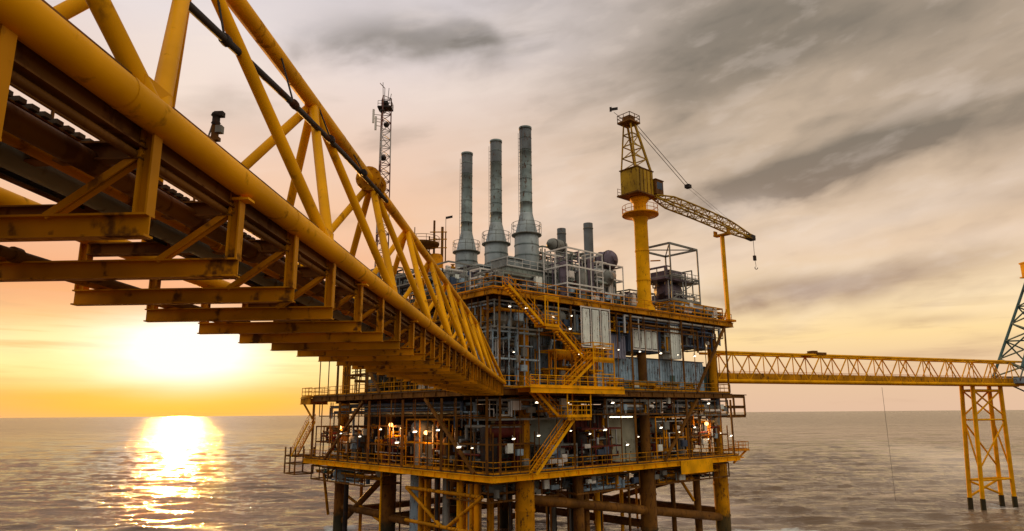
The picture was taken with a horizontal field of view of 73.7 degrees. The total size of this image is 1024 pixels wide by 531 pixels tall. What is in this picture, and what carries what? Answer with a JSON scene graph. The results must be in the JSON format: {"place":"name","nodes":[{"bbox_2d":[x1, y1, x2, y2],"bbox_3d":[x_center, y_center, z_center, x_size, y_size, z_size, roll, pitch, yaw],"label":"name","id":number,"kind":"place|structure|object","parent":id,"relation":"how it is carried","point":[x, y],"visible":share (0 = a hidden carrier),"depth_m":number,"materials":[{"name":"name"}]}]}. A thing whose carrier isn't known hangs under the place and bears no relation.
{"place":"outdoors","nodes":[
{"label":"outdoors","id":0,"kind":"place"},
{"bbox_2d":[457,263,490,292],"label":"turbine hall","id":1,"kind":"structure","parent":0,"point":[485,266],"depth_m":87.55,"materials":[{"name":"green paint"}]},
{"bbox_2d":[482,139,510,265],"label":"exhaust stack","id":2,"kind":"object","parent":1,"relation":"on","point":[496,244],"visible":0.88,"depth_m":92.17,"materials":[{"name":"grey paint"}]},
{"bbox_2d":[0,410,1023,530],"bbox_3d":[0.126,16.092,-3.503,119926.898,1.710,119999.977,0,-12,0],"label":"sea","id":3,"kind":"structure","parent":0,"point":[816,471],"depth_m":181.91,"materials":[{"name":"liquid"}]},
{"bbox_2d":[283,275,749,530],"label":"offshore platform","id":4,"kind":"structure","parent":3,"relation":"in","point":[528,505],"depth_m":83.63,"materials":[{"name":"paint"}]},
{"bbox_2d":[0,0,505,395],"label":"pipe bridge","id":5,"kind":"structure","parent":4,"relation":"attached to","point":[46,48],"depth_m":10.75,"materials":[{"name":"yellow paint"}]},
{"bbox_2d":[0,256,225,321],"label":"pipeline","id":6,"kind":"object","parent":5,"relation":"on","point":[82,283],"visible":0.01,"depth_m":10.67,"materials":[{"name":"paint"}]},
{"bbox_2d":[0,245,250,321],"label":"pipeline","id":7,"kind":"object","parent":5,"relation":"on","point":[13,254],"visible":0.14,"depth_m":9.07,"materials":[{"name":"brown metal"}]},
{"bbox_2d":[0,167,298,303],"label":"cable tray","id":8,"kind":"object","parent":5,"relation":"hanging from","point":[8,173],"visible":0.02,"depth_m":8.35,"materials":[{"name":"metal"}]},
{"bbox_2d":[208,111,225,141],"bbox_3d":[-4.842,-1.974,10.874,0.444,1.020,0.170,0,-12,0],"label":"lantern post","id":9,"kind":"object","parent":5,"relation":"attached to","point":[216,129],"visible":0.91,"depth_m":10.89,"materials":[{"name":"brown metal"}]},
{"bbox_2d":[0,142,483,383],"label":"pipeline","id":10,"kind":"object","parent":5,"relation":"attached to","point":[48,177],"visible":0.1,"depth_m":8.33,"materials":[{"name":"grey paint"}]},
{"bbox_2d":[1,130,483,382],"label":"pipeline","id":11,"kind":"object","parent":5,"relation":"attached to","point":[34,152],"visible":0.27,"depth_m":8.07,"materials":[{"name":"paint"}]},
{"bbox_2d":[3,101,483,380],"bbox_3d":[-3.159,4.397,32.228,0.348,0.339,78.500,-1,-12,2],"label":"pipeline","id":12,"kind":"object","parent":5,"relation":"attached to","point":[25,126],"visible":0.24,"depth_m":7.44,"materials":[{"name":"brown metal"}]},
{"bbox_2d":[10,70,477,371],"bbox_3d":[-2.640,4.349,32.214,0.130,0.127,78.500,-1,-12,2],"label":"pipeline","id":13,"kind":"object","parent":5,"relation":"attached to","point":[37,92],"visible":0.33,"depth_m":6.77,"materials":[{"name":"brown metal"}]},
{"bbox_2d":[42,0,494,372],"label":"cable tray","id":14,"kind":"object","parent":5,"relation":"attached to","point":[79,30],"depth_m":8.07,"materials":[{"name":"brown metal"}]},
{"bbox_2d":[188,0,388,202],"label":"service pipe","id":15,"kind":"object","parent":5,"relation":"hanging from","point":[224,38],"visible":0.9,"depth_m":13.20,"materials":[{"name":"metal"}]},
{"bbox_2d":[291,414,315,456],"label":"stair flight","id":16,"kind":"object","parent":4,"relation":"on","point":[306,436],"visible":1,"depth_m":97.09,"materials":[{"name":"yellow paint"}]},
{"bbox_2d":[315,424,382,459],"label":"process skid","id":17,"kind":"object","parent":4,"relation":"on","point":[352,443],"visible":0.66,"depth_m":93.63,"materials":[{"name":"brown metal"}]},
{"bbox_2d":[310,464,401,486],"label":"pipe cluster","id":18,"kind":"object","parent":4,"relation":"hanging from","point":[339,475],"visible":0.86,"depth_m":91.14,"materials":[{"name":"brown metal"}]},
{"bbox_2d":[344,367,409,393],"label":"process skid","id":19,"kind":"object","parent":4,"relation":"on","point":[383,379],"visible":0.23,"depth_m":91.16,"materials":[{"name":"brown metal"}]},
{"bbox_2d":[372,83,393,267],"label":"lattice tower","id":20,"kind":"structure","parent":4,"relation":"on","point":[384,107],"depth_m":107.61,"materials":[{"name":"metal"}]},
{"bbox_2d":[371,266,414,301],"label":"deck module","id":21,"kind":"object","parent":4,"relation":"on","point":[397,273],"visible":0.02,"depth_m":93.44,"materials":[{"name":"grey paint"}]},
{"bbox_2d":[366,424,437,464],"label":"process skid","id":22,"kind":"object","parent":4,"relation":"on","point":[384,445],"visible":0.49,"depth_m":84.06,"materials":[{"name":"brown metal"}]},
{"bbox_2d":[319,397,490,434],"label":"pipe rack","id":23,"kind":"object","parent":4,"relation":"attached to","point":[462,405],"visible":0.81,"depth_m":82.08,"materials":[{"name":"brown metal"}]},
{"bbox_2d":[407,215,452,275],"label":"lookout mast","id":24,"kind":"object","parent":4,"relation":"on","point":[430,244],"visible":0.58,"depth_m":100.42,"materials":[{"name":"metal"}]},
{"bbox_2d":[395,260,479,302],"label":"deck module","id":25,"kind":"object","parent":4,"relation":"on","point":[452,277],"visible":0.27,"depth_m":81.25,"materials":[{"name":"grey paint"}]},
{"bbox_2d":[393,318,482,391],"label":"process skid","id":26,"kind":"object","parent":4,"relation":"on","point":[417,386],"visible":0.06,"depth_m":82.04,"materials":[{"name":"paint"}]},
{"bbox_2d":[393,298,490,322],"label":"pipe rack","id":27,"kind":"object","parent":4,"relation":"attached to","point":[477,313],"visible":0.1,"depth_m":75.67,"materials":[{"name":"metal"}]},
{"bbox_2d":[405,418,480,469],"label":"process skid","id":28,"kind":"object","parent":4,"relation":"on","point":[433,433],"visible":0.56,"depth_m":78.53,"materials":[{"name":"paint"}]},
{"bbox_2d":[456,414,535,472],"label":"process skid","id":29,"kind":"object","parent":4,"relation":"on","point":[509,429],"visible":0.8,"depth_m":71.49,"materials":[{"name":"grey metal"}]},
{"bbox_2d":[457,302,540,385],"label":"process skid","id":30,"kind":"object","parent":4,"relation":"on","point":[509,342],"visible":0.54,"depth_m":73.82,"materials":[{"name":"blue paint"}]},
{"bbox_2d":[446,477,558,504],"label":"pipe cluster","id":31,"kind":"object","parent":4,"relation":"hanging from","point":[497,491],"visible":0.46,"depth_m":71.92,"materials":[{"name":"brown metal"}]},
{"bbox_2d":[467,299,542,332],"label":"pipe cluster","id":32,"kind":"object","parent":4,"relation":"hanging from","point":[505,319],"visible":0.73,"depth_m":73.34,"materials":[{"name":"grey paint"}]},
{"bbox_2d":[470,268,540,289],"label":"deck module","id":33,"kind":"object","parent":4,"relation":"on","point":[472,275],"visible":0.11,"depth_m":77.24,"materials":[{"name":"white paint"}]},
{"bbox_2d":[364,404,650,464],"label":"pipes","id":34,"kind":"object","parent":4,"relation":"on","point":[375,419],"visible":0.1,"depth_m":90.57,"materials":[{"name":"metal"}]},
{"bbox_2d":[477,268,541,293],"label":"deck module","id":35,"kind":"object","parent":4,"relation":"on","point":[519,275],"visible":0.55,"depth_m":75.05,"materials":[{"name":"grey paint"}]},
{"bbox_2d":[502,274,543,326],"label":"stair flight","id":36,"kind":"object","parent":4,"relation":"on","point":[521,299],"visible":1,"depth_m":71.67,"materials":[{"name":"yellow paint"}]},
{"bbox_2d":[489,256,558,293],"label":"turbine hall","id":37,"kind":"structure","parent":4,"relation":"on","point":[511,263],"depth_m":84.07,"materials":[{"name":"green paint"}]},
{"bbox_2d":[511,125,541,269],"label":"exhaust stack","id":38,"kind":"object","parent":37,"relation":"on","point":[526,235],"visible":0.92,"depth_m":87.75,"materials":[{"name":"grey paint"}]},
{"bbox_2d":[475,397,577,420],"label":"pipe cluster","id":39,"kind":"object","parent":4,"relation":"hanging from","point":[512,408],"visible":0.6,"depth_m":72.47,"materials":[{"name":"grey paint"}]},
{"bbox_2d":[491,416,562,465],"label":"green wall module","id":40,"kind":"object","parent":4,"relation":"on","point":[546,428],"depth_m":76.80,"materials":[{"name":"grey paint"}]},
{"bbox_2d":[531,448,533,464],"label":"door","id":41,"kind":"structure","parent":40,"relation":"in","point":[532,449],"depth_m":74.99,"materials":[{"name":"grey paint"}]},
{"bbox_2d":[482,325,578,385],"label":"store module","id":42,"kind":"object","parent":4,"relation":"on","point":[544,340],"visible":0.04,"depth_m":80.23,"materials":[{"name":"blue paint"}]},
{"bbox_2d":[525,376,558,416],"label":"stair flight","id":43,"kind":"object","parent":4,"relation":"on","point":[544,399],"visible":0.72,"depth_m":71.29,"materials":[{"name":"yellow paint"}]},
{"bbox_2d":[534,295,559,329],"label":"stair landing","id":44,"kind":"object","parent":4,"relation":"attached to","point":[552,326],"visible":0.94,"depth_m":73.54,"materials":[{"name":"paint"}]},
{"bbox_2d":[529,406,576,475],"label":"stair flight","id":45,"kind":"object","parent":4,"relation":"on","point":[550,445],"visible":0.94,"depth_m":69.42,"materials":[{"name":"yellow paint"}]},
{"bbox_2d":[530,305,575,334],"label":"pipe cluster","id":46,"kind":"object","parent":4,"relation":"attached to","point":[564,319],"visible":0.53,"depth_m":78.01,"materials":[{"name":"grey paint"}]},
{"bbox_2d":[530,442,577,469],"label":"process skid","id":47,"kind":"object","parent":4,"relation":"on","point":[563,450],"visible":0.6,"depth_m":74.42,"materials":[{"name":"grey paint"}]},
{"bbox_2d":[546,238,566,262],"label":"round duct","id":48,"kind":"object","parent":4,"relation":"on","point":[552,243],"visible":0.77,"depth_m":90.28,"materials":[{"name":"grey metal"}]},
{"bbox_2d":[539,245,576,261],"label":"deck module","id":49,"kind":"object","parent":4,"relation":"on","point":[545,256],"visible":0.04,"depth_m":91.18,"materials":[{"name":"grey paint"}]},
{"bbox_2d":[557,228,565,261],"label":"vent stack","id":50,"kind":"object","parent":4,"relation":"on","point":[561,233],"visible":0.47,"depth_m":95.56,"materials":[{"name":"grey paint"}]},
{"bbox_2d":[551,317,584,359],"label":"stair flight","id":51,"kind":"object","parent":4,"relation":"on","point":[569,341],"visible":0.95,"depth_m":75.35,"materials":[{"name":"yellow paint"}]},
{"bbox_2d":[534,331,603,386],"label":"process skid","id":52,"kind":"object","parent":4,"relation":"on","point":[563,356],"visible":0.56,"depth_m":78.67,"materials":[{"name":"yellow paint"}]},
{"bbox_2d":[548,393,591,419],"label":"stair landing","id":53,"kind":"object","parent":4,"relation":"attached to","point":[581,416],"visible":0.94,"depth_m":72.15,"materials":[{"name":"paint"}]},
{"bbox_2d":[543,246,603,301],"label":"deck module","id":54,"kind":"object","parent":4,"relation":"on","point":[571,274],"visible":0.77,"depth_m":84.60,"materials":[{"name":"white paint"}]},
{"bbox_2d":[562,349,596,384],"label":"stair flight","id":55,"kind":"object","parent":4,"relation":"on","point":[580,369],"visible":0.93,"depth_m":74.17,"materials":[{"name":"yellow paint"}]},
{"bbox_2d":[555,310,608,343],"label":"pipe cluster","id":56,"kind":"object","parent":4,"relation":"hanging from","point":[578,324],"visible":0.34,"depth_m":81.16,"materials":[{"name":"grey paint"}]},
{"bbox_2d":[563,415,602,463],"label":"dark red module","id":57,"kind":"object","parent":4,"relation":"on","point":[581,423],"visible":0.06,"depth_m":81.04,"materials":[{"name":"paint"}]},
{"bbox_2d":[583,222,593,265],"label":"vent stack","id":58,"kind":"object","parent":4,"relation":"on","point":[588,234],"visible":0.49,"depth_m":97.48,"materials":[{"name":"grey paint"}]},
{"bbox_2d":[545,470,639,494],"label":"pipe cluster","id":59,"kind":"object","parent":4,"relation":"hanging from","point":[611,480],"visible":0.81,"depth_m":80.03,"materials":[{"name":"grey metal"}]},
{"bbox_2d":[567,427,622,465],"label":"process skid","id":60,"kind":"object","parent":4,"relation":"on","point":[599,447],"visible":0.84,"depth_m":79.08,"materials":[{"name":"red paint"}]},
{"bbox_2d":[574,342,615,386],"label":"stair landing","id":61,"kind":"object","parent":4,"relation":"on","point":[601,359],"visible":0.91,"depth_m":76.44,"materials":[{"name":"paint"}]},
{"bbox_2d":[580,305,610,348],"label":"tall panel bank","id":62,"kind":"structure","parent":4,"relation":"hanging from","point":[586,323],"depth_m":80.19,"materials":[{"name":"beige paint"}]},
{"bbox_2d":[576,261,624,304],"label":"deck module","id":63,"kind":"object","parent":4,"relation":"on","point":[611,289],"visible":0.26,"depth_m":88.61,"materials":[{"name":"white paint"}]},
{"bbox_2d":[575,411,635,461],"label":"beige cabin","id":64,"kind":"object","parent":4,"relation":"on","point":[628,432],"visible":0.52,"depth_m":85.39,"materials":[{"name":"metal"}]},
{"bbox_2d":[626,443,631,460],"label":"door","id":65,"kind":"structure","parent":64,"relation":"in","point":[628,447],"depth_m":85.39,"materials":[{"name":"metal"}]},
{"bbox_2d":[594,250,617,269],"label":"round duct","id":66,"kind":"object","parent":4,"relation":"on","point":[610,257],"visible":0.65,"depth_m":90.18,"materials":[{"name":"grey metal"}]},
{"bbox_2d":[601,270,613,301],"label":"round duct","id":67,"kind":"object","parent":4,"relation":"on","point":[608,276],"visible":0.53,"depth_m":88.00,"materials":[{"name":"grey metal"}]},
{"bbox_2d":[589,311,627,333],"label":"process skid","id":68,"kind":"object","parent":4,"relation":"on","point":[612,323],"visible":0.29,"depth_m":85.53,"materials":[{"name":"yellow paint"}]},
{"bbox_2d":[592,397,673,415],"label":"pipe cluster","id":69,"kind":"object","parent":4,"relation":"hanging from","point":[627,403],"visible":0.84,"depth_m":84.78,"materials":[{"name":"grey paint"}]},
{"bbox_2d":[608,416,632,417],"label":"strip light","id":70,"kind":"object","parent":69,"relation":"attached to","point":[618,416],"visible":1,"depth_m":81.35,"materials":[{"name":"white paint"}]},
{"bbox_2d":[617,289,655,309],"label":"deck module","id":71,"kind":"object","parent":4,"relation":"on","point":[629,294],"visible":0.27,"depth_m":93.57,"materials":[{"name":"grey paint"}]},
{"bbox_2d":[613,325,660,355],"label":"container module","id":72,"kind":"object","parent":4,"relation":"on","point":[628,345],"visible":0.28,"depth_m":88.25,"materials":[{"name":"blue paint"}]},
{"bbox_2d":[632,328,657,351],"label":"white panel bank","id":73,"kind":"structure","parent":72,"relation":"attached to","point":[650,341],"depth_m":88.19,"materials":[{"name":"beige paint"}]},
{"bbox_2d":[590,354,703,390],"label":"corrugated module","id":74,"kind":"object","parent":4,"relation":"on","point":[625,370],"visible":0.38,"depth_m":90.69,"materials":[{"name":"blue paint"}]},
{"bbox_2d":[584,333,626,358],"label":"lilac locker","id":75,"kind":"object","parent":74,"relation":"on","point":[621,352],"visible":0.35,"depth_m":84.80,"materials":[{"name":"metal"}]},
{"bbox_2d":[609,372,613,386],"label":"door","id":76,"kind":"structure","parent":74,"relation":"in","point":[611,376],"depth_m":84.33,"materials":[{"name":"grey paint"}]},
{"bbox_2d":[659,323,681,359],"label":"tall duct","id":77,"kind":"object","parent":74,"relation":"on","point":[675,344],"visible":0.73,"depth_m":91.76,"materials":[{"name":"grey metal"}]},
{"bbox_2d":[575,398,728,431],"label":"pipe rack","id":78,"kind":"object","parent":4,"relation":"attached to","point":[602,408],"visible":0.58,"depth_m":84.30,"materials":[{"name":"metal"}]},
{"bbox_2d":[607,378,699,391],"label":"process skid","id":79,"kind":"object","parent":4,"relation":"on","point":[667,386],"visible":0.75,"depth_m":87.86,"materials":[{"name":"paint"}]},
{"bbox_2d":[647,319,669,353],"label":"process skid","id":80,"kind":"object","parent":4,"relation":"on","point":[665,336],"visible":0.27,"depth_m":90.67,"materials":[{"name":"grey paint"}]},
{"bbox_2d":[634,416,687,459],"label":"process skid","id":81,"kind":"object","parent":4,"relation":"on","point":[656,434],"visible":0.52,"depth_m":89.06,"materials":[{"name":"orange paint"}]},
{"bbox_2d":[610,311,722,352],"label":"pipe rack","id":82,"kind":"object","parent":4,"relation":"attached to","point":[646,320],"visible":0.98,"depth_m":90.52,"materials":[{"name":"metal"}]},
{"bbox_2d":[649,242,700,311],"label":"cooler tower","id":83,"kind":"structure","parent":4,"relation":"on","point":[667,283],"depth_m":97.83,"materials":[{"name":"grey metal"}]},
{"bbox_2d":[622,462,729,485],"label":"pipe cluster","id":84,"kind":"object","parent":4,"relation":"hanging from","point":[659,474],"visible":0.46,"depth_m":88.98,"materials":[{"name":"brown metal"}]},
{"bbox_2d":[609,107,757,310],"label":"pedestal crane","id":85,"kind":"object","parent":4,"relation":"on","point":[641,187],"visible":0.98,"depth_m":92.31,"materials":[{"name":"yellow paint"}]},
{"bbox_2d":[654,300,722,319],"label":"railing","id":86,"kind":"object","parent":4,"relation":"on","point":[692,306],"visible":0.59,"depth_m":96.16,"materials":[{"name":"metal"}]},
{"bbox_2d":[651,414,729,456],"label":"process skid","id":87,"kind":"object","parent":4,"relation":"on","point":[693,436],"visible":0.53,"depth_m":94.78,"materials":[{"name":"brown metal"}]},
{"bbox_2d":[655,398,727,415],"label":"pipe cluster","id":88,"kind":"object","parent":4,"relation":"hanging from","point":[712,406],"visible":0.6,"depth_m":93.98,"materials":[{"name":"grey paint"}]},
{"bbox_2d":[680,327,716,351],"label":"process skid","id":89,"kind":"object","parent":4,"relation":"on","point":[687,342],"visible":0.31,"depth_m":96.89,"materials":[{"name":"blue paint"}]},
{"bbox_2d":[703,366,709,390],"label":"teal cabin","id":90,"kind":"object","parent":4,"relation":"on","point":[705,379],"visible":0.06,"depth_m":99.43,"materials":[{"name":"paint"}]},
{"bbox_2d":[713,228,735,321],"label":"boom rest","id":91,"kind":"object","parent":4,"relation":"on","point":[724,271],"visible":0.95,"depth_m":102.17,"materials":[{"name":"yellow paint"}]},
{"bbox_2d":[959,386,1017,509],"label":"bridge tower","id":92,"kind":"structure","parent":3,"relation":"in","point":[998,479],"depth_m":121.31,"materials":[{"name":"yellow metal"}]},
{"bbox_2d":[699,351,1023,386],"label":"link bridge","id":93,"kind":"structure","parent":92,"relation":"on","point":[740,377],"depth_m":110.96,"materials":[{"name":"yellow paint"}]},
{"bbox_2d":[882,391,895,500],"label":"hanging rope","id":94,"kind":"object","parent":93,"relation":"hanging from","point":[889,449],"visible":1,"depth_m":109.72,"materials":[{"name":"fabric"}]},
{"bbox_2d":[992,262,1023,391],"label":"flare boom","id":95,"kind":"object","parent":93,"relation":"attached to","point":[1017,379],"visible":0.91,"depth_m":132.49,"materials":[{"name":"teal paint"}]},
{"bbox_2d":[0,0,1023,417],"label":"sky","id":96,"kind":"structure","parent":0,"point":[871,152],"materials":[{"name":"grey"}]},
{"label":"turbine hall","id":97,"kind":"object","parent":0,"visible":0},
{"bbox_2d":[453,151,479,269],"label":"exhaust stack","id":98,"kind":"object","parent":97,"relation":"on","point":[466,251],"visible":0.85,"depth_m":96.45,"materials":[{"name":"grey paint"}]}
]}

